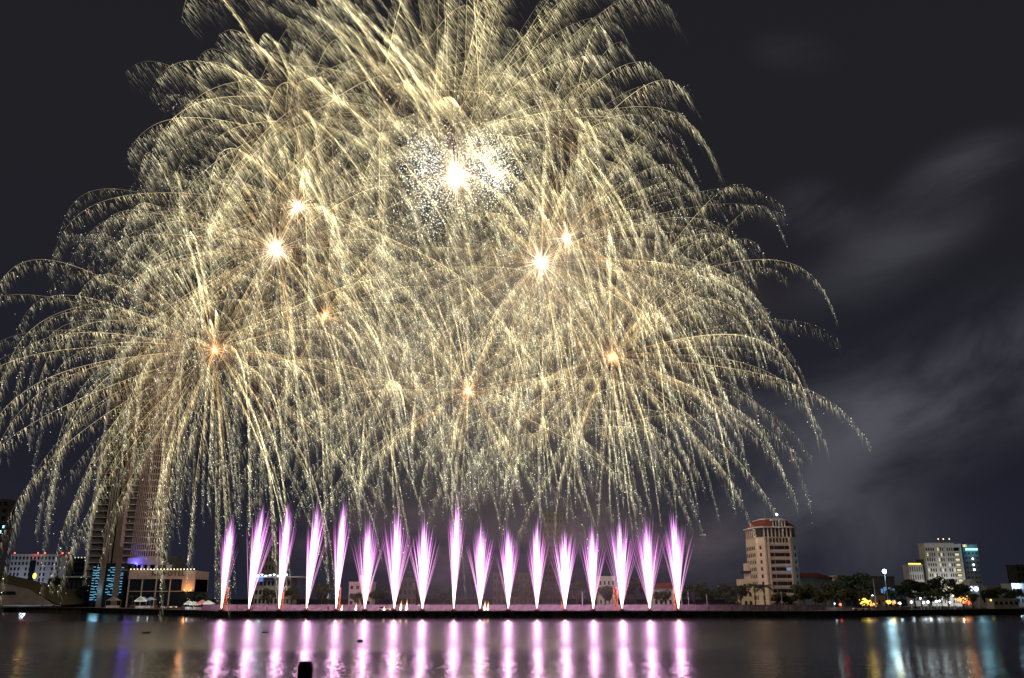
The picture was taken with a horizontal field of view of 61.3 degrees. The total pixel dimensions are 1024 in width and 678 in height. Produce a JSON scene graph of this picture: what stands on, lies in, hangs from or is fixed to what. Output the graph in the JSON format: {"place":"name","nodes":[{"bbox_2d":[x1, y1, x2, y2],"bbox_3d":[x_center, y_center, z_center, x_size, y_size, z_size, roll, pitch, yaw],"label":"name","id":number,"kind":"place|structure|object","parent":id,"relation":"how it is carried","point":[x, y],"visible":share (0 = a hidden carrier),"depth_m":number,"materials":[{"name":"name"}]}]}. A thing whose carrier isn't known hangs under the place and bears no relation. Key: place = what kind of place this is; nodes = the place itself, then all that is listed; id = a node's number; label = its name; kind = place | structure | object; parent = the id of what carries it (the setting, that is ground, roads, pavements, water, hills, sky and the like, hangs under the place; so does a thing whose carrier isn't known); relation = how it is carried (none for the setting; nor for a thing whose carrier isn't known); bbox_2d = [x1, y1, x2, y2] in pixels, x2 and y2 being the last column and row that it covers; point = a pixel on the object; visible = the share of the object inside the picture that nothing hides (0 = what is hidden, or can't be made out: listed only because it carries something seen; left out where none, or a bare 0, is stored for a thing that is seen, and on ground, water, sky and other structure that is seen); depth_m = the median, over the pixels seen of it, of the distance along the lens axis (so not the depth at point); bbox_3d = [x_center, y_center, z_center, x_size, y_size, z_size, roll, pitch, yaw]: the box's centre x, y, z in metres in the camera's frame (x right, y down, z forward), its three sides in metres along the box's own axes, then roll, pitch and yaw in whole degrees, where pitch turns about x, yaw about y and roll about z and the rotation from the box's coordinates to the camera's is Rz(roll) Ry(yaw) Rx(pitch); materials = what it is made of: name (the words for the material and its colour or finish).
{"place":"outdoors","nodes":[
{"label":"outdoors","id":0,"kind":"place"},
{"bbox_2d":[249,558,255,605],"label":"firework fountain","id":1,"kind":"object","parent":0,"point":[251,585],"visible":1,"depth_m":291.64,"materials":[{"name":"white"}]},
{"bbox_2d":[253,574,308,604],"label":"terrace building","id":2,"kind":"structure","parent":0,"point":[270,582],"depth_m":403.67,"materials":[{"name":"grey concrete"}]},
{"bbox_2d":[0,611,1023,677],"bbox_3d":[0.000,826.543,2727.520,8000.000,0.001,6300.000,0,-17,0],"label":"water","id":3,"kind":"structure","parent":0,"point":[68,645],"depth_m":111.25,"materials":[{"name":"black liquid"}]},
{"bbox_2d":[297,661,312,677],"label":"mooring post","id":4,"kind":"object","parent":3,"relation":"in","point":[305,669],"visible":1,"depth_m":27.92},
{"bbox_2d":[0,608,1023,617],"bbox_3d":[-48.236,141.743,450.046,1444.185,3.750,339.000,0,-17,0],"label":"quay wall","id":5,"kind":"structure","parent":0,"point":[547,614],"depth_m":288.40,"materials":[{"name":"concrete"}]},
{"bbox_2d":[13,607,1023,611],"bbox_3d":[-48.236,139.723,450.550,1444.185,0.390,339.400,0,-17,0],"label":"quay coping","id":6,"kind":"object","parent":5,"relation":"on","point":[527,611],"visible":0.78,"depth_m":288.04,"materials":[{"name":"concrete"}]},
{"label":"mortar rack","id":7,"kind":"object","parent":6,"relation":"on","visible":0},
{"bbox_2d":[221,572,225,607],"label":"firework fountain","id":8,"kind":"object","parent":7,"relation":"on","point":[223,588],"visible":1,"depth_m":291.38,"materials":[{"name":"white"}]},
{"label":"mortar rack","id":9,"kind":"object","parent":6,"relation":"on","visible":0},
{"bbox_2d":[279,563,282,605],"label":"firework fountain","id":10,"kind":"object","parent":9,"relation":"on","point":[281,583],"visible":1,"depth_m":291.96,"materials":[{"name":"white"}]},
{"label":"mortar rack","id":11,"kind":"object","parent":6,"relation":"on","visible":0},
{"bbox_2d":[306,570,310,607],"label":"firework fountain","id":12,"kind":"object","parent":11,"relation":"on","point":[308,586],"visible":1,"depth_m":291.67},
{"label":"mortar rack","id":13,"kind":"object","parent":6,"relation":"on","visible":0},
{"bbox_2d":[336,558,339,604],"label":"firework fountain","id":14,"kind":"object","parent":13,"relation":"on","point":[337,581],"visible":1,"depth_m":292.25,"materials":[{"name":"white"}]},
{"bbox_2d":[0,599,1023,610],"bbox_3d":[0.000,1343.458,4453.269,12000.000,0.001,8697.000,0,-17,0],"label":"ground","id":15,"kind":"structure","parent":0,"point":[465,602],"depth_m":986.17,"materials":[{"name":"concrete"}]},
{"bbox_2d":[0,499,15,573],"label":"dark high rise","id":16,"kind":"structure","parent":15,"relation":"on","point":[7,508],"depth_m":550.93,"materials":[{"name":"concrete"}]},
{"bbox_2d":[3,552,72,605],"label":"apartment block","id":17,"kind":"structure","parent":15,"relation":"on","point":[44,567],"depth_m":542.11,"materials":[{"name":"white concrete"}]},
{"bbox_2d":[47,577,65,605],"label":"tree","id":18,"kind":"object","parent":15,"relation":"on","point":[58,581],"visible":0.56,"depth_m":478.88,"materials":[{"name":"green plant"}]},
{"bbox_2d":[58,576,90,606],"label":"glass pavilion","id":19,"kind":"structure","parent":15,"relation":"on","point":[72,583],"depth_m":451.76,"materials":[{"name":"glass"}]},
{"bbox_2d":[71,557,85,575],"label":"glass office","id":20,"kind":"structure","parent":15,"relation":"on","point":[78,566],"depth_m":522.41,"materials":[{"name":"black"}]},
{"bbox_2d":[88,547,136,606],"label":"led screen hall","id":21,"kind":"structure","parent":15,"relation":"on","point":[109,580],"depth_m":434.33,"materials":[{"name":"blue glass"}]},
{"bbox_2d":[105,596,121,607],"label":"market tent","id":22,"kind":"object","parent":15,"relation":"on","point":[114,598],"visible":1,"depth_m":404.97,"materials":[{"name":"fabric"}]},
{"bbox_2d":[128,595,137,607],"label":"palm tree","id":23,"kind":"object","parent":15,"relation":"on","point":[134,596],"visible":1,"depth_m":406.63,"materials":[{"name":"green plant"}]},
{"bbox_2d":[79,334,188,606],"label":"hotel tower","id":24,"kind":"structure","parent":15,"relation":"on","point":[132,500],"depth_m":471.28,"materials":[{"name":"concrete"}]},
{"bbox_2d":[134,597,150,607],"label":"market tent","id":25,"kind":"object","parent":15,"relation":"on","point":[142,599],"visible":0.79,"depth_m":385.42,"materials":[{"name":"fabric"}]},
{"bbox_2d":[146,597,155,607],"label":"market tent","id":26,"kind":"object","parent":15,"relation":"on","point":[151,598],"visible":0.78,"depth_m":386.28,"materials":[{"name":"fabric"}]},
{"bbox_2d":[125,569,208,606],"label":"hotel podium","id":27,"kind":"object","parent":15,"relation":"on","point":[178,588],"visible":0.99,"depth_m":431.48,"materials":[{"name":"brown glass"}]},
{"bbox_2d":[195,592,208,606],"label":"tree","id":28,"kind":"object","parent":15,"relation":"on","point":[200,597],"visible":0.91,"depth_m":355.11,"materials":[{"name":"green plant"}]},
{"bbox_2d":[259,588,281,604],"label":"tree","id":29,"kind":"object","parent":15,"relation":"on","point":[265,596],"visible":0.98,"depth_m":343.20,"materials":[{"name":"green plant"}]},
{"bbox_2d":[261,554,285,575],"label":"building","id":30,"kind":"structure","parent":15,"relation":"on","point":[271,564],"depth_m":455.52,"materials":[{"name":"concrete"}]},
{"bbox_2d":[282,586,300,604],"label":"tree","id":31,"kind":"object","parent":15,"relation":"on","point":[293,591],"visible":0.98,"depth_m":344.05,"materials":[{"name":"green plant"}]},
{"bbox_2d":[313,583,333,604],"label":"tree","id":32,"kind":"object","parent":15,"relation":"on","point":[321,592],"visible":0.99,"depth_m":344.90,"materials":[{"name":"green plant"}]},
{"bbox_2d":[349,592,364,604],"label":"tree","id":33,"kind":"object","parent":15,"relation":"on","point":[357,595],"visible":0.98,"depth_m":339.71,"materials":[{"name":"green plant"}]},
{"bbox_2d":[348,575,375,604],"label":"townhouse","id":34,"kind":"structure","parent":15,"relation":"on","point":[356,587],"depth_m":357.43,"materials":[{"name":"paint"}]},
{"bbox_2d":[369,588,388,604],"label":"tree","id":35,"kind":"object","parent":15,"relation":"on","point":[382,595],"visible":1,"depth_m":344.22,"materials":[{"name":"green plant"}]},
{"bbox_2d":[398,577,419,604],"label":"hazy block","id":36,"kind":"structure","parent":15,"relation":"on","point":[408,593],"depth_m":413.14,"materials":[{"name":"concrete"}]},
{"bbox_2d":[433,588,450,604],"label":"tree","id":37,"kind":"object","parent":15,"relation":"on","point":[441,596],"visible":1,"depth_m":348.84,"materials":[{"name":"green plant"}]},
{"bbox_2d":[86,607,923,610],"bbox_3d":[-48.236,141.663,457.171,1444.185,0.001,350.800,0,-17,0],"label":"promenade","id":38,"kind":"structure","parent":15,"relation":"on","point":[829,610],"depth_m":338.22,"materials":[{"name":"concrete"}]},
{"bbox_2d":[0,573,88,604],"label":"ramp building","id":39,"kind":"structure","parent":38,"relation":"on","point":[14,590],"depth_m":429.88,"materials":[{"name":"grey concrete"}]},
{"bbox_2d":[184,601,195,609],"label":"market tent","id":40,"kind":"object","parent":38,"relation":"on","point":[187,603],"visible":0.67,"depth_m":334.90,"materials":[{"name":"fabric"}]},
{"bbox_2d":[189,602,200,609],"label":"market tent","id":41,"kind":"object","parent":38,"relation":"on","point":[192,604],"visible":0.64,"depth_m":331.07,"materials":[{"name":"fabric"}]},
{"bbox_2d":[195,600,205,609],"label":"market tent","id":42,"kind":"object","parent":38,"relation":"on","point":[198,603],"visible":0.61,"depth_m":323.24,"materials":[{"name":"fabric"}]},
{"bbox_2d":[222,587,228,610],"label":"scaffold tower","id":43,"kind":"structure","parent":38,"relation":"on","point":[224,594],"depth_m":292.46,"materials":[{"name":"metal"}]},
{"bbox_2d":[278,587,284,610],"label":"scaffold tower","id":44,"kind":"structure","parent":38,"relation":"on","point":[283,589],"depth_m":292.55,"materials":[{"name":"metal"}]},
{"bbox_2d":[335,587,340,610],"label":"scaffold tower","id":45,"kind":"structure","parent":38,"relation":"on","point":[339,599],"depth_m":292.38,"materials":[{"name":"metal"}]},
{"bbox_2d":[203,604,506,610],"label":"site fence","id":46,"kind":"object","parent":38,"relation":"on","point":[319,607],"visible":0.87,"depth_m":297.00,"materials":[{"name":"metal"}]},
{"bbox_2d":[378,607,389,610],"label":"parked car","id":47,"kind":"object","parent":38,"relation":"on","point":[383,608],"visible":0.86,"depth_m":291.85,"materials":[{"name":"paint"}]},
{"bbox_2d":[613,587,617,610],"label":"scaffold tower","id":48,"kind":"structure","parent":38,"relation":"on","point":[614,598],"depth_m":292.58,"materials":[{"name":"metal"}]},
{"bbox_2d":[508,604,820,610],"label":"site fence","id":49,"kind":"object","parent":38,"relation":"on","point":[686,607],"visible":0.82,"depth_m":297.00,"materials":[{"name":"metal"}]},
{"bbox_2d":[673,588,677,610],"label":"scaffold tower","id":50,"kind":"structure","parent":38,"relation":"on","point":[674,599],"depth_m":292.76,"materials":[{"name":"metal"}]},
{"bbox_2d":[852,606,865,609],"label":"parked car","id":51,"kind":"object","parent":38,"relation":"on","point":[857,607],"visible":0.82,"depth_m":311.56,"materials":[{"name":"paint"}]},
{"bbox_2d":[493,572,532,606],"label":"hazy office","id":52,"kind":"structure","parent":15,"relation":"on","point":[500,587],"depth_m":432.50,"materials":[{"name":"concrete"}]},
{"bbox_2d":[509,579,540,604],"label":"tree","id":53,"kind":"object","parent":15,"relation":"on","point":[530,589],"visible":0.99,"depth_m":343.62,"materials":[{"name":"green plant"}]},
{"bbox_2d":[538,583,557,604],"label":"tree","id":54,"kind":"object","parent":15,"relation":"on","point":[548,588],"visible":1,"depth_m":346.66,"materials":[{"name":"green plant"}]},
{"bbox_2d":[560,580,588,604],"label":"tree","id":55,"kind":"object","parent":15,"relation":"on","point":[578,586],"visible":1,"depth_m":346.48,"materials":[{"name":"green plant"}]},
{"bbox_2d":[595,585,614,604],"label":"tree","id":56,"kind":"object","parent":15,"relation":"on","point":[606,593],"visible":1,"depth_m":342.61,"materials":[{"name":"green plant"}]},
{"bbox_2d":[614,575,650,604],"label":"tree","id":57,"kind":"object","parent":15,"relation":"on","point":[628,583],"visible":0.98,"depth_m":347.64,"materials":[{"name":"green plant"}]},
{"bbox_2d":[653,590,670,604],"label":"tree","id":58,"kind":"object","parent":15,"relation":"on","point":[666,595],"visible":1,"depth_m":335.47,"materials":[{"name":"green plant"}]},
{"bbox_2d":[680,582,708,604],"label":"tree","id":59,"kind":"object","parent":15,"relation":"on","point":[696,587],"visible":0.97,"depth_m":351.61,"materials":[{"name":"green plant"}]},
{"bbox_2d":[698,587,718,604],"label":"tree","id":60,"kind":"object","parent":15,"relation":"on","point":[710,594],"visible":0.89,"depth_m":349.50,"materials":[{"name":"green plant"}]},
{"bbox_2d":[713,582,741,604],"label":"tree","id":61,"kind":"object","parent":15,"relation":"on","point":[722,589],"visible":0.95,"depth_m":342.77,"materials":[{"name":"green plant"}]},
{"bbox_2d":[725,598,740,604],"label":"tree","id":62,"kind":"object","parent":15,"relation":"on","point":[733,600],"visible":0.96,"depth_m":315.47,"materials":[{"name":"green plant"}]},
{"bbox_2d":[731,585,749,604],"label":"tree","id":63,"kind":"object","parent":15,"relation":"on","point":[739,593],"visible":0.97,"depth_m":340.34,"materials":[{"name":"green plant"}]},
{"bbox_2d":[736,563,753,604],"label":"office annex","id":64,"kind":"object","parent":15,"relation":"on","point":[748,598],"visible":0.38,"depth_m":369.90,"materials":[{"name":"beige concrete"}]},
{"bbox_2d":[745,583,762,604],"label":"palm tree","id":65,"kind":"object","parent":15,"relation":"on","point":[749,585],"visible":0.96,"depth_m":335.73,"materials":[{"name":"green plant"}]},
{"bbox_2d":[753,584,773,604],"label":"palm tree","id":66,"kind":"object","parent":15,"relation":"on","point":[763,586],"visible":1,"depth_m":333.96,"materials":[{"name":"green plant"}]},
{"bbox_2d":[770,593,783,604],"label":"tree","id":67,"kind":"object","parent":15,"relation":"on","point":[776,597],"visible":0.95,"depth_m":324.05,"materials":[{"name":"green plant"}]},
{"bbox_2d":[782,593,799,604],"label":"tree","id":68,"kind":"object","parent":15,"relation":"on","point":[791,599],"visible":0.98,"depth_m":325.22,"materials":[{"name":"green plant"}]},
{"bbox_2d":[790,583,814,604],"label":"tree","id":69,"kind":"object","parent":15,"relation":"on","point":[799,590],"visible":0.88,"depth_m":337.26,"materials":[{"name":"green plant"}]},
{"bbox_2d":[803,586,819,604],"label":"tree","id":70,"kind":"object","parent":15,"relation":"on","point":[812,593],"visible":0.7,"depth_m":336.44,"materials":[{"name":"green plant"}]},
{"bbox_2d":[800,573,833,607],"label":"long hall","id":71,"kind":"structure","parent":15,"relation":"on","point":[816,580],"depth_m":385.18,"materials":[{"name":"grey concrete"}]},
{"bbox_2d":[812,591,834,609],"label":"tree","id":72,"kind":"object","parent":15,"relation":"on","point":[824,597],"visible":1,"depth_m":325.46,"materials":[{"name":"green plant"}]},
{"bbox_2d":[820,579,844,606],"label":"tree","id":73,"kind":"object","parent":15,"relation":"on","point":[835,587],"visible":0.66,"depth_m":355.49,"materials":[{"name":"green plant"}]},
{"bbox_2d":[834,588,851,606],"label":"tree","id":74,"kind":"object","parent":15,"relation":"on","point":[843,595],"visible":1,"depth_m":328.90,"materials":[{"name":"green plant"}]},
{"bbox_2d":[836,572,874,606],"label":"tree","id":75,"kind":"object","parent":15,"relation":"on","point":[849,582],"visible":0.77,"depth_m":363.48,"materials":[{"name":"green plant"}]},
{"bbox_2d":[848,589,872,605],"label":"tree","id":76,"kind":"object","parent":15,"relation":"on","point":[860,596],"visible":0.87,"depth_m":329.50,"materials":[{"name":"green plant"}]},
{"bbox_2d":[826,607,908,609],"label":"site fence","id":77,"kind":"object","parent":15,"relation":"on","point":[873,608],"visible":0.68,"depth_m":316.00,"materials":[{"name":"metal"}]},
{"bbox_2d":[857,576,897,606],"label":"blue lit shop","id":78,"kind":"structure","parent":15,"relation":"on","point":[879,585],"depth_m":384.69,"materials":[{"name":"concrete"}]},
{"bbox_2d":[872,596,885,606],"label":"park kiosk","id":79,"kind":"object","parent":15,"relation":"on","point":[880,601],"visible":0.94,"depth_m":337.01,"materials":[{"name":"brown"}]},
{"bbox_2d":[884,588,895,606],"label":"tree","id":80,"kind":"object","parent":15,"relation":"on","point":[890,594],"visible":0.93,"depth_m":361.90,"materials":[{"name":"green plant"}]},
{"bbox_2d":[893,583,914,606],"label":"tree","id":81,"kind":"object","parent":15,"relation":"on","point":[899,589],"visible":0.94,"depth_m":377.78,"materials":[{"name":"green plant"}]},
{"bbox_2d":[901,579,928,607],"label":"tree","id":82,"kind":"object","parent":15,"relation":"on","point":[918,586],"visible":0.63,"depth_m":382.42,"materials":[{"name":"green plant"}]},
{"bbox_2d":[902,563,927,605],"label":"hotel wing","id":83,"kind":"structure","parent":15,"relation":"on","point":[912,571],"depth_m":499.45,"materials":[{"name":"concrete"}]},
{"bbox_2d":[916,559,929,605],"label":"link block","id":84,"kind":"structure","parent":15,"relation":"on","point":[921,561],"depth_m":505.98,"materials":[{"name":"concrete"}]},
{"bbox_2d":[913,591,933,608],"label":"tree","id":85,"kind":"object","parent":15,"relation":"on","point":[922,595],"visible":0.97,"depth_m":355.39,"materials":[{"name":"green plant"}]},
{"bbox_2d":[916,579,942,607],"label":"tree","id":86,"kind":"object","parent":15,"relation":"on","point":[931,585],"visible":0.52,"depth_m":382.32,"materials":[{"name":"green plant"}]},
{"bbox_2d":[930,590,949,608],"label":"tree","id":87,"kind":"object","parent":15,"relation":"on","point":[937,595],"visible":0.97,"depth_m":356.22,"materials":[{"name":"green plant"}]},
{"bbox_2d":[917,539,965,605],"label":"white hotel","id":88,"kind":"structure","parent":15,"relation":"on","point":[945,560],"depth_m":503.81,"materials":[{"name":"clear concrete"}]},
{"bbox_2d":[928,576,962,607],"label":"tree","id":89,"kind":"object","parent":15,"relation":"on","point":[940,578],"visible":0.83,"depth_m":383.82,"materials":[{"name":"green plant"}]},
{"bbox_2d":[944,583,973,607],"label":"tree","id":90,"kind":"object","parent":15,"relation":"on","point":[965,588],"visible":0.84,"depth_m":382.22,"materials":[{"name":"green plant"}]},
{"bbox_2d":[961,592,978,608],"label":"tree","id":91,"kind":"object","parent":15,"relation":"on","point":[973,597],"visible":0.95,"depth_m":358.87,"materials":[{"name":"green plant"}]},
{"bbox_2d":[961,544,982,585],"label":"dark slab","id":92,"kind":"structure","parent":15,"relation":"on","point":[971,562],"depth_m":506.67,"materials":[{"name":"glass"}]},
{"bbox_2d":[979,590,996,601],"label":"tree","id":93,"kind":"object","parent":15,"relation":"on","point":[987,594],"visible":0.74,"depth_m":381.40,"materials":[{"name":"green plant"}]},
{"bbox_2d":[987,587,1011,597],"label":"tree","id":94,"kind":"object","parent":15,"relation":"on","point":[1002,591],"visible":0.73,"depth_m":389.47,"materials":[{"name":"green plant"}]},
{"bbox_2d":[985,598,1019,608],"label":"river kiosk","id":95,"kind":"object","parent":15,"relation":"on","point":[1005,603],"visible":0.99,"depth_m":368.38,"materials":[{"name":"grey concrete"}]},
{"bbox_2d":[1005,588,1023,600],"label":"tree","id":96,"kind":"object","parent":15,"relation":"on","point":[1014,593],"visible":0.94,"depth_m":382.62,"materials":[{"name":"green plant"}]},
{"bbox_2d":[0,0,1023,598],"label":"sky","id":97,"kind":"structure","parent":0,"point":[779,244],"materials":[{"name":"black"}]},
{"bbox_2d":[542,511,564,604],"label":"hazy tower","id":98,"kind":"structure","parent":0,"point":[553,559],"depth_m":544.33,"materials":[{"name":"concrete"}]},
{"bbox_2d":[596,576,615,604],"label":"white house","id":99,"kind":"structure","parent":0,"point":[602,581],"depth_m":384.86,"materials":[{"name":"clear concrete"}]},
{"bbox_2d":[649,583,682,604],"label":"wide house","id":100,"kind":"structure","parent":0,"point":[661,587],"depth_m":364.87,"materials":[{"name":"paint"}]},
{"bbox_2d":[743,511,801,604],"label":"office tower","id":101,"kind":"structure","parent":0,"point":[772,552],"depth_m":362.12,"materials":[{"name":"beige concrete"}]},
{"bbox_2d":[830,575,845,606],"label":"pale house","id":102,"kind":"structure","parent":0,"point":[837,601],"depth_m":388.00,"materials":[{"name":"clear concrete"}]},
{"bbox_2d":[852,581,858,606],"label":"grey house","id":103,"kind":"structure","parent":0,"point":[855,603],"depth_m":394.45,"materials":[{"name":"concrete"}]},
{"bbox_2d":[962,579,981,607],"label":"gabled house","id":104,"kind":"structure","parent":0,"point":[972,583],"depth_m":413.14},
{"bbox_2d":[979,586,1002,606],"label":"terrace","id":105,"kind":"structure","parent":0,"point":[983,602],"depth_m":451.43,"materials":[{"name":"grey concrete"}]},
{"bbox_2d":[1000,583,1023,606],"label":"corner house","id":106,"kind":"structure","parent":0,"point":[1010,586],"depth_m":442.25,"materials":[{"name":"grey concrete"}]},
{"bbox_2d":[1006,565,1023,582],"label":"tower","id":107,"kind":"structure","parent":0,"point":[1015,573],"depth_m":600.15,"materials":[{"name":"concrete"}]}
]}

